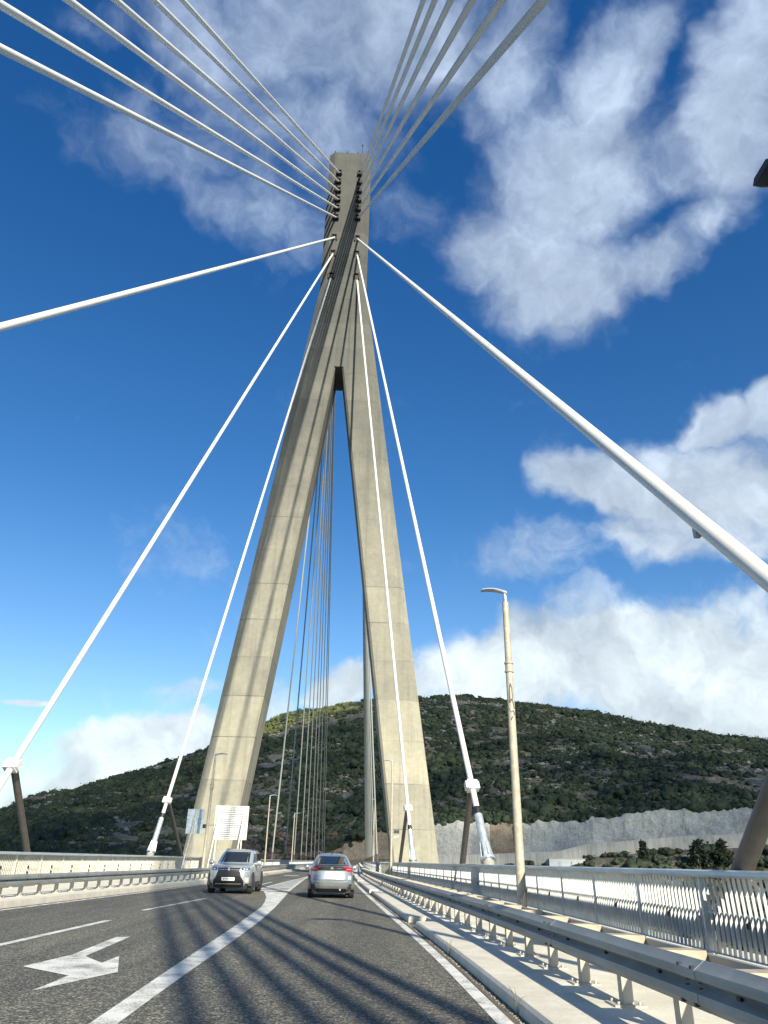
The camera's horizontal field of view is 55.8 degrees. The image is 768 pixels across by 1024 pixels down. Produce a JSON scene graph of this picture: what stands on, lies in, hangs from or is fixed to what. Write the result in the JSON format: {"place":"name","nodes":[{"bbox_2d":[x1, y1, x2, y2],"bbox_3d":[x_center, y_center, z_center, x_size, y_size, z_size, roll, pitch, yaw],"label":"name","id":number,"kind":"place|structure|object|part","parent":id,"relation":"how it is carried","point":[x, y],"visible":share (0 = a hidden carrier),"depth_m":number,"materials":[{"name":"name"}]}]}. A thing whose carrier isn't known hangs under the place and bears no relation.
{"place":"outdoors","nodes":[
{"label":"outdoors","id":0,"kind":"place"},
{"bbox_2d":[0,867,303,899],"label":"pavement","id":1,"kind":"structure","parent":0,"point":[28,891],"depth_m":29.73,"materials":[{"name":"concrete"}]},
{"bbox_2d":[0,851,201,887],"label":"railing","id":2,"kind":"object","parent":1,"relation":"on","point":[108,862],"visible":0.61,"depth_m":35.80,"materials":[{"name":"metal"}]},
{"bbox_2d":[0,863,312,897],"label":"guardrail","id":3,"kind":"object","parent":1,"relation":"on","point":[38,879],"visible":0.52,"depth_m":27.93,"materials":[{"name":"metal"}]},
{"bbox_2d":[181,809,204,875],"bbox_3d":[-13.730,23.219,51.070,1.200,4.395,2.658,2,-26,-2],"label":"road sign","id":4,"kind":"object","parent":1,"relation":"on","point":[195,820],"visible":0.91,"depth_m":52.72,"materials":[{"name":"metal"}]},
{"bbox_2d":[201,753,227,876],"bbox_3d":[-11.739,20.622,49.665,1.140,7.878,0.418,2,-26,-2],"label":"street lamp","id":5,"kind":"object","parent":1,"relation":"on","point":[206,825],"visible":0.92,"depth_m":49.51,"materials":[{"name":"metal"}]},
{"bbox_2d":[206,805,248,874],"bbox_3d":[-12.659,26.463,58.627,2.747,5.160,2.579,2,-26,-2],"label":"road sign","id":6,"kind":"object","parent":1,"relation":"on","point":[230,822],"visible":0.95,"depth_m":60.16,"materials":[{"name":"metal"}]},
{"bbox_2d":[264,795,276,864],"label":"street lamp","id":7,"kind":"object","parent":1,"relation":"on","point":[267,829],"visible":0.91,"depth_m":81.90,"materials":[{"name":"metal"}]},
{"bbox_2d":[261,859,313,869],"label":"railing","id":8,"kind":"object","parent":1,"relation":"on","point":[273,862],"visible":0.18,"depth_m":101.09,"materials":[{"name":"metal"}]},
{"bbox_2d":[291,813,299,863],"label":"street lamp","id":9,"kind":"object","parent":1,"relation":"on","point":[293,837],"visible":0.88,"depth_m":112.99,"materials":[{"name":"metal"}]},
{"bbox_2d":[0,865,526,1023],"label":"road","id":10,"kind":"structure","parent":0,"point":[296,955],"depth_m":10.05,"materials":[{"name":"grey asphalt"}]},
{"bbox_2d":[0,920,110,945],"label":"road marking","id":11,"kind":"object","parent":10,"relation":"on","point":[27,938],"visible":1,"depth_m":13.26,"materials":[{"name":"paint"}]},
{"bbox_2d":[24,937,127,990],"bbox_3d":[-4.327,6.315,10.296,1.192,0.001,5.962,8,-27,-14],"label":"road marking","id":12,"kind":"object","parent":10,"relation":"on","point":[80,965],"visible":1,"depth_m":9.42,"materials":[{"name":"paint"}]},
{"bbox_2d":[1,873,277,908],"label":"gutter","id":13,"kind":"object","parent":10,"relation":"on","point":[100,896],"visible":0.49,"depth_m":25.00,"materials":[{"name":"grey concrete"}]},
{"bbox_2d":[1,869,304,909],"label":"road marking","id":14,"kind":"object","parent":10,"relation":"on","point":[107,896],"visible":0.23,"depth_m":24.40,"materials":[{"name":"paint"}]},
{"bbox_2d":[144,898,206,909],"bbox_3d":[-6.429,12.256,22.699,0.150,0.001,7.115,1,-26,1],"label":"road marking","id":15,"kind":"object","parent":10,"relation":"on","point":[174,904],"visible":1,"depth_m":22.15,"materials":[{"name":"paint"}]},
{"bbox_2d":[89,907,274,1023],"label":"road marking","id":16,"kind":"object","parent":10,"relation":"on","point":[123,1009],"visible":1,"depth_m":9.05,"materials":[{"name":"paint"}]},
{"bbox_2d":[207,848,262,893],"bbox_3d":[-6.405,15.634,31.658,2.264,1.712,4.167,1,-26,0],"label":"car","id":17,"kind":"object","parent":10,"relation":"on","point":[237,868],"visible":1,"depth_m":30.10,"materials":[{"name":"silver metal"}]},
{"bbox_3d":[-5.657,15.183,31.803,0.167,0.359,1.040,1,-26,0],"label":"side window","id":18,"kind":"part","parent":17,"relation":"part of","materials":[{"name":"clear glass"}]},
{"bbox_2d":[262,891,287,906],"bbox_3d":[-4.038,14.587,27.426,1.108,0.001,12.367,5,-26,-7],"label":"road marking","id":19,"kind":"object","parent":10,"relation":"on","point":[273,899],"visible":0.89,"depth_m":26.84,"materials":[{"name":"paint"}]},
{"bbox_2d":[254,876,307,890],"bbox_3d":[-5.986,24.782,48.639,1.659,0.001,34.400,2,-26,-2],"label":"road marking","id":20,"kind":"object","parent":10,"relation":"on","point":[291,885],"visible":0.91,"depth_m":39.16,"materials":[{"name":"paint"}]},
{"bbox_2d":[304,852,356,897],"bbox_3d":[-2.183,14.874,29.806,2.220,1.632,4.348,3,-26,-4],"label":"car","id":21,"kind":"object","parent":10,"relation":"on","point":[332,872],"visible":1,"depth_m":28.03,"materials":[{"name":"grey paint"}]},
{"bbox_3d":[-2.063,13.847,28.824,1.260,0.294,0.993,3,-26,-4],"label":"rear window","id":22,"kind":"part","parent":21,"relation":"part of","materials":[{"name":"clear glass"}]},
{"bbox_2d":[355,876,363,881],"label":"kerb","id":23,"kind":"structure","parent":10,"relation":"on","point":[357,878],"depth_m":54.70,"materials":[{"name":"concrete"}]},
{"bbox_2d":[358,881,378,892],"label":"kerb","id":24,"kind":"structure","parent":10,"relation":"on","point":[368,887],"depth_m":37.79,"materials":[{"name":"concrete"}]},
{"bbox_2d":[371,891,426,922],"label":"kerb","id":25,"kind":"structure","parent":10,"relation":"on","point":[406,913],"depth_m":20.70,"materials":[{"name":"concrete"}]},
{"bbox_2d":[353,870,513,1023],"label":"road marking","id":26,"kind":"object","parent":10,"relation":"on","point":[491,1009],"visible":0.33,"depth_m":9.14,"materials":[{"name":"paint"}]},
{"bbox_2d":[355,880,528,1023],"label":"gutter","id":27,"kind":"object","parent":10,"relation":"on","point":[510,1016],"visible":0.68,"depth_m":9.18,"materials":[{"name":"concrete"}]},
{"bbox_2d":[381,903,523,1023],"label":"gravel","id":28,"kind":"structure","parent":27,"relation":"on","point":[515,1016],"depth_m":9.34,"materials":[{"name":"grey gravel"}]},
{"bbox_2d":[447,940,525,1013],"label":"weeds","id":29,"kind":"object","parent":27,"relation":"on","point":[509,987],"visible":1,"depth_m":7.03,"materials":[{"name":"plant"}]},
{"bbox_2d":[415,921,600,1023],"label":"kerb","id":30,"kind":"structure","parent":10,"relation":"on","point":[538,1004],"depth_m":8.05,"materials":[{"name":"concrete"}]},
{"bbox_2d":[0,699,767,955],"bbox_3d":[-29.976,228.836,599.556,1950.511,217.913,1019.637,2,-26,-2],"label":"hillside","id":31,"kind":"structure","parent":0,"point":[599,861],"depth_m":389.83,"materials":[{"name":"green plant"}]},
{"bbox_2d":[0,845,178,874],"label":"scrub","id":32,"kind":"object","parent":31,"relation":"on","point":[123,852],"visible":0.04,"depth_m":287.08,"materials":[{"name":"green plant"}]},
{"bbox_2d":[239,827,342,859],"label":"scrub","id":33,"kind":"object","parent":31,"relation":"on","point":[276,855],"visible":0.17,"depth_m":323.91,"materials":[{"name":"green plant"}]},
{"bbox_2d":[263,701,359,733],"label":"scrub","id":34,"kind":"object","parent":31,"relation":"on","point":[276,727],"visible":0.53,"depth_m":698.75,"materials":[{"name":"green plant"}]},
{"bbox_2d":[263,830,389,859],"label":"rock cut","id":35,"kind":"object","parent":31,"relation":"on","point":[356,851],"visible":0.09,"depth_m":321.70,"materials":[{"name":"stone"}]},
{"bbox_2d":[0,692,767,855],"bbox_3d":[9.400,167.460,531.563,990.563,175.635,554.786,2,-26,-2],"label":"scrub","id":36,"kind":"object","parent":31,"relation":"on","point":[55,820],"visible":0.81,"depth_m":417.03,"materials":[{"name":"green plant"}]},
{"bbox_2d":[31,699,767,852],"bbox_3d":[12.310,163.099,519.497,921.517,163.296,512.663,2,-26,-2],"label":"rocks","id":37,"kind":"object","parent":31,"relation":"on","point":[508,792],"visible":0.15,"depth_m":437.78,"materials":[{"name":"stone"}]},
{"bbox_2d":[434,820,489,855],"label":"rock cut","id":38,"kind":"object","parent":31,"relation":"on","point":[449,839],"visible":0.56,"depth_m":321.18,"materials":[{"name":"stone"}]},
{"bbox_2d":[489,821,514,853],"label":"rock cut","id":39,"kind":"object","parent":31,"relation":"on","point":[501,837],"visible":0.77,"depth_m":319.97,"materials":[{"name":"stone"}]},
{"bbox_2d":[549,858,584,865],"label":"shed","id":40,"kind":"structure","parent":31,"relation":"on","point":[560,861],"depth_m":287.69,"materials":[{"name":"concrete"}]},
{"bbox_2d":[381,841,767,954],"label":"scrub","id":41,"kind":"object","parent":31,"relation":"on","point":[661,862],"visible":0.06,"depth_m":271.89,"materials":[{"name":"green plant"}]},
{"bbox_2d":[438,834,767,864],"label":"retaining wall","id":42,"kind":"structure","parent":31,"relation":"on","point":[679,842],"depth_m":289.73,"materials":[{"name":"concrete"}]},
{"bbox_2d":[522,807,752,852],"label":"rock cut","id":43,"kind":"object","parent":31,"relation":"on","point":[542,836],"visible":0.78,"depth_m":310.01,"materials":[{"name":"rock"}]},
{"bbox_2d":[636,839,651,860],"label":"pine tree","id":44,"kind":"object","parent":31,"relation":"on","point":[643,853],"visible":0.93,"depth_m":276.51,"materials":[{"name":"green plant"}]},
{"bbox_2d":[687,838,715,868],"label":"pine tree","id":45,"kind":"object","parent":31,"relation":"on","point":[696,851],"visible":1,"depth_m":266.92,"materials":[{"name":"green plant"}]},
{"bbox_2d":[710,838,733,866],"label":"pine tree","id":46,"kind":"object","parent":31,"relation":"on","point":[721,855],"visible":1,"depth_m":265.60,"materials":[{"name":"green plant"}]},
{"bbox_2d":[0,0,767,807],"label":"sky","id":47,"kind":"structure","parent":0,"point":[591,209],"materials":[{"name":"blue"}]},
{"bbox_2d":[357,864,767,1023],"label":"pavement","id":48,"kind":"structure","parent":0,"point":[593,1004],"depth_m":8.54,"materials":[{"name":"concrete"}]},
{"bbox_2d":[363,861,379,871],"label":"railing","id":49,"kind":"object","parent":48,"relation":"on","point":[374,866],"visible":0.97,"depth_m":95.97,"materials":[{"name":"metal"}]},
{"bbox_2d":[373,799,374,861],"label":"street lamp","id":50,"kind":"object","parent":48,"relation":"on","point":[373,834],"visible":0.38,"depth_m":107.83,"materials":[{"name":"metal"}]},
{"bbox_2d":[380,862,389,874],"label":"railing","id":51,"kind":"object","parent":48,"relation":"on","point":[384,867],"visible":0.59,"depth_m":66.75,"materials":[{"name":"metal"}]},
{"bbox_2d":[384,760,398,874],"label":"street lamp","id":52,"kind":"object","parent":48,"relation":"on","point":[391,833],"visible":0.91,"depth_m":65.24,"materials":[{"name":"metal"}]},
{"bbox_2d":[481,588,526,906],"bbox_3d":[3.791,7.070,23.023,1.040,9.778,0.440,2,-26,-2],"label":"street lamp","id":53,"kind":"object","parent":48,"relation":"on","point":[518,845],"visible":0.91,"depth_m":22.59,"materials":[{"name":"metal"}]},
{"bbox_2d":[358,863,767,1023],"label":"guardrail","id":54,"kind":"object","parent":48,"relation":"on","point":[686,979],"visible":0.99,"depth_m":6.82,"materials":[{"name":"metal"}]},
{"bbox_2d":[392,862,767,965],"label":"railing","id":55,"kind":"object","parent":48,"relation":"on","point":[576,892],"visible":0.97,"depth_m":13.44,"materials":[{"name":"metal"}]},
{"bbox_2d":[753,159,767,187],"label":"street lamp","id":56,"kind":"object","parent":48,"relation":"on","point":[761,179],"visible":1,"depth_m":8.08,"materials":[{"name":"metal"}]},
{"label":"bridge deck","id":57,"kind":"structure","parent":0,"visible":0},
{"bbox_2d":[0,868,309,908],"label":"kerb","id":58,"kind":"structure","parent":57,"relation":"on","point":[8,903],"depth_m":25.05,"materials":[{"name":"concrete"}]},
{"label":"sea","id":59,"kind":"structure","parent":0,"visible":0},
{"bbox_2d":[183,144,438,867],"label":"bridge pylon","id":60,"kind":"object","parent":59,"relation":"in","point":[334,362],"visible":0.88,"depth_m":81.72,"materials":[{"name":"concrete"}]},
{"bbox_2d":[0,253,332,873],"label":"stay cable","id":61,"kind":"object","parent":60,"relation":"attached to","point":[11,766],"visible":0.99,"depth_m":33.21,"materials":[{"name":"metal"}]},
{"bbox_2d":[0,237,334,331],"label":"stay cable","id":62,"kind":"object","parent":60,"relation":"attached to","point":[22,321],"visible":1,"depth_m":31.95,"materials":[{"name":"metal"}]},
{"bbox_2d":[0,43,335,217],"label":"stay cable","id":63,"kind":"object","parent":60,"relation":"attached to","point":[12,54],"visible":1,"depth_m":29.63,"materials":[{"name":"metal"}]},
{"bbox_2d":[0,0,337,208],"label":"stay cable","id":64,"kind":"object","parent":60,"relation":"attached to","point":[18,15],"visible":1,"depth_m":29.37,"materials":[{"name":"metal"}]},
{"bbox_2d":[62,0,337,199],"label":"stay cable","id":65,"kind":"object","parent":60,"relation":"attached to","point":[96,20],"visible":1,"depth_m":34.37,"materials":[{"name":"metal"}]},
{"bbox_2d":[111,0,338,190],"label":"stay cable","id":66,"kind":"object","parent":60,"relation":"attached to","point":[133,15],"visible":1,"depth_m":39.15,"materials":[{"name":"metal"}]},
{"bbox_2d":[147,278,330,855],"bbox_3d":[-14.068,-3.568,75.025,5.372,74.374,23.017,-7,-27,17],"label":"stay cable","id":67,"kind":"object","parent":60,"relation":"attached to","point":[166,801],"visible":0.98,"depth_m":59.21,"materials":[{"name":"metal"}]},
{"bbox_2d":[150,0,338,181],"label":"stay cable","id":68,"kind":"object","parent":60,"relation":"attached to","point":[183,28],"visible":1,"depth_m":44.15,"materials":[{"name":"metal"}]},
{"bbox_2d":[179,0,339,172],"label":"stay cable","id":69,"kind":"object","parent":60,"relation":"attached to","point":[200,19],"visible":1,"depth_m":48.47,"materials":[{"name":"metal"}]},
{"bbox_2d":[271,515,309,858],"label":"stay cable","id":70,"kind":"object","parent":60,"relation":"attached to","point":[272,852],"visible":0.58,"depth_m":95.18,"materials":[{"name":"grey metal"}]},
{"bbox_2d":[284,478,317,859],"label":"stay cable","id":71,"kind":"object","parent":60,"relation":"attached to","point":[300,670],"visible":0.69,"depth_m":107.23,"materials":[{"name":"grey metal"}]},
{"bbox_2d":[293,454,322,859],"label":"stay cable","id":72,"kind":"object","parent":60,"relation":"attached to","point":[307,656],"visible":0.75,"depth_m":116.87,"materials":[{"name":"grey metal"}]},
{"bbox_2d":[300,440,325,859],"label":"stay cable","id":73,"kind":"object","parent":60,"relation":"attached to","point":[313,647],"visible":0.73,"depth_m":125.45,"materials":[{"name":"grey metal"}]},
{"bbox_2d":[305,431,327,859],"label":"stay cable","id":74,"kind":"object","parent":60,"relation":"attached to","point":[316,637],"visible":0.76,"depth_m":131.97,"materials":[{"name":"grey metal"}]},
{"bbox_2d":[310,421,329,859],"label":"stay cable","id":75,"kind":"object","parent":60,"relation":"attached to","point":[320,628],"visible":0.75,"depth_m":139.01,"materials":[{"name":"grey metal"}]},
{"bbox_2d":[314,416,330,859],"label":"stay cable","id":76,"kind":"object","parent":60,"relation":"attached to","point":[322,624],"visible":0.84,"depth_m":145.15,"materials":[{"name":"grey metal"}]},
{"bbox_2d":[318,407,332,854],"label":"stay cable","id":77,"kind":"object","parent":60,"relation":"attached to","point":[325,615],"visible":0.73,"depth_m":151.31,"materials":[{"name":"grey metal"}]},
{"bbox_2d":[322,402,333,846],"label":"stay cable","id":78,"kind":"object","parent":60,"relation":"attached to","point":[328,609],"visible":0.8,"depth_m":158.15,"materials":[{"name":"grey metal"}]},
{"bbox_2d":[324,398,334,841],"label":"stay cable","id":79,"kind":"object","parent":60,"relation":"attached to","point":[329,608],"visible":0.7,"depth_m":163.60,"materials":[{"name":"grey metal"}]},
{"bbox_2d":[363,643,365,861],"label":"stay cable","id":80,"kind":"object","parent":60,"relation":"attached to","point":[364,760],"visible":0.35,"depth_m":190.67,"materials":[{"name":"grey metal"}]},
{"bbox_2d":[363,675,365,857],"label":"stay cable","id":81,"kind":"object","parent":60,"relation":"attached to","point":[364,765],"visible":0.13,"depth_m":203.77,"materials":[{"name":"grey metal"}]},
{"bbox_2d":[363,620,366,861],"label":"stay cable","id":82,"kind":"object","parent":60,"relation":"attached to","point":[365,755],"visible":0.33,"depth_m":178.65,"materials":[{"name":"grey metal"}]},
{"bbox_2d":[363,606,367,861],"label":"stay cable","id":83,"kind":"object","parent":60,"relation":"attached to","point":[365,748],"visible":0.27,"depth_m":167.20,"materials":[{"name":"white metal"}]},
{"bbox_2d":[363,599,368,861],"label":"stay cable","id":84,"kind":"object","parent":60,"relation":"attached to","point":[366,749],"visible":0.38,"depth_m":154.19,"materials":[{"name":"white metal"}]},
{"bbox_2d":[364,617,369,861],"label":"stay cable","id":85,"kind":"object","parent":60,"relation":"attached to","point":[367,754],"visible":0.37,"depth_m":142.67,"materials":[{"name":"white metal"}]},
{"bbox_2d":[364,609,370,861],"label":"stay cable","id":86,"kind":"object","parent":60,"relation":"attached to","point":[368,746],"visible":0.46,"depth_m":131.53,"materials":[{"name":"white metal"}]},
{"bbox_2d":[365,619,372,861],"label":"stay cable","id":87,"kind":"object","parent":60,"relation":"attached to","point":[369,748],"visible":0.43,"depth_m":119.90,"materials":[{"name":"white metal"}]},
{"bbox_2d":[366,629,374,861],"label":"stay cable","id":88,"kind":"object","parent":60,"relation":"attached to","point":[370,741],"visible":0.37,"depth_m":107.84,"materials":[{"name":"white metal"}]},
{"bbox_2d":[368,649,377,861],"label":"stay cable","id":89,"kind":"object","parent":60,"relation":"attached to","point":[373,763],"visible":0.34,"depth_m":94.05,"materials":[{"name":"white metal"}]},
{"bbox_2d":[356,280,416,880],"bbox_3d":[0.858,-2.571,76.495,3.945,74.404,19.724,11,-27,-19],"label":"stay cable","id":90,"kind":"object","parent":60,"relation":"attached to","point":[407,807],"visible":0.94,"depth_m":62.58,"materials":[{"name":"metal"}]},
{"bbox_2d":[360,0,425,173],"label":"stay cable","id":91,"kind":"object","parent":60,"relation":"attached to","point":[414,25],"visible":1,"depth_m":51.03,"materials":[{"name":"metal"}]},
{"bbox_2d":[360,0,437,182],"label":"stay cable","id":92,"kind":"object","parent":60,"relation":"attached to","point":[433,3],"visible":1,"depth_m":46.05,"materials":[{"name":"metal"}]},
{"bbox_2d":[359,0,453,190],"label":"stay cable","id":93,"kind":"object","parent":60,"relation":"attached to","point":[441,18],"visible":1,"depth_m":40.61,"materials":[{"name":"metal"}]},
{"bbox_2d":[358,0,476,200],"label":"stay cable","id":94,"kind":"object","parent":60,"relation":"attached to","point":[465,12],"visible":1,"depth_m":34.96,"materials":[{"name":"metal"}]},
{"bbox_2d":[356,255,495,898],"bbox_3d":[0.651,-10.540,64.762,1.272,78.615,46.168,6,-26,-10],"label":"stay cable","id":95,"kind":"object","parent":60,"relation":"attached to","point":[472,786],"visible":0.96,"depth_m":34.72,"materials":[{"name":"metal"}]},
{"bbox_2d":[358,0,506,209],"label":"stay cable","id":96,"kind":"object","parent":60,"relation":"attached to","point":[491,14],"visible":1,"depth_m":29.57,"materials":[{"name":"metal"}]},
{"bbox_2d":[357,0,550,218],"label":"stay cable","id":97,"kind":"object","parent":60,"relation":"attached to","point":[533,11],"visible":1,"depth_m":24.17,"materials":[{"name":"metal"}]},
{"bbox_2d":[357,238,767,953],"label":"stay cable","id":98,"kind":"object","parent":60,"relation":"attached to","point":[753,568],"visible":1,"depth_m":11.30,"materials":[{"name":"metal"}]}
]}

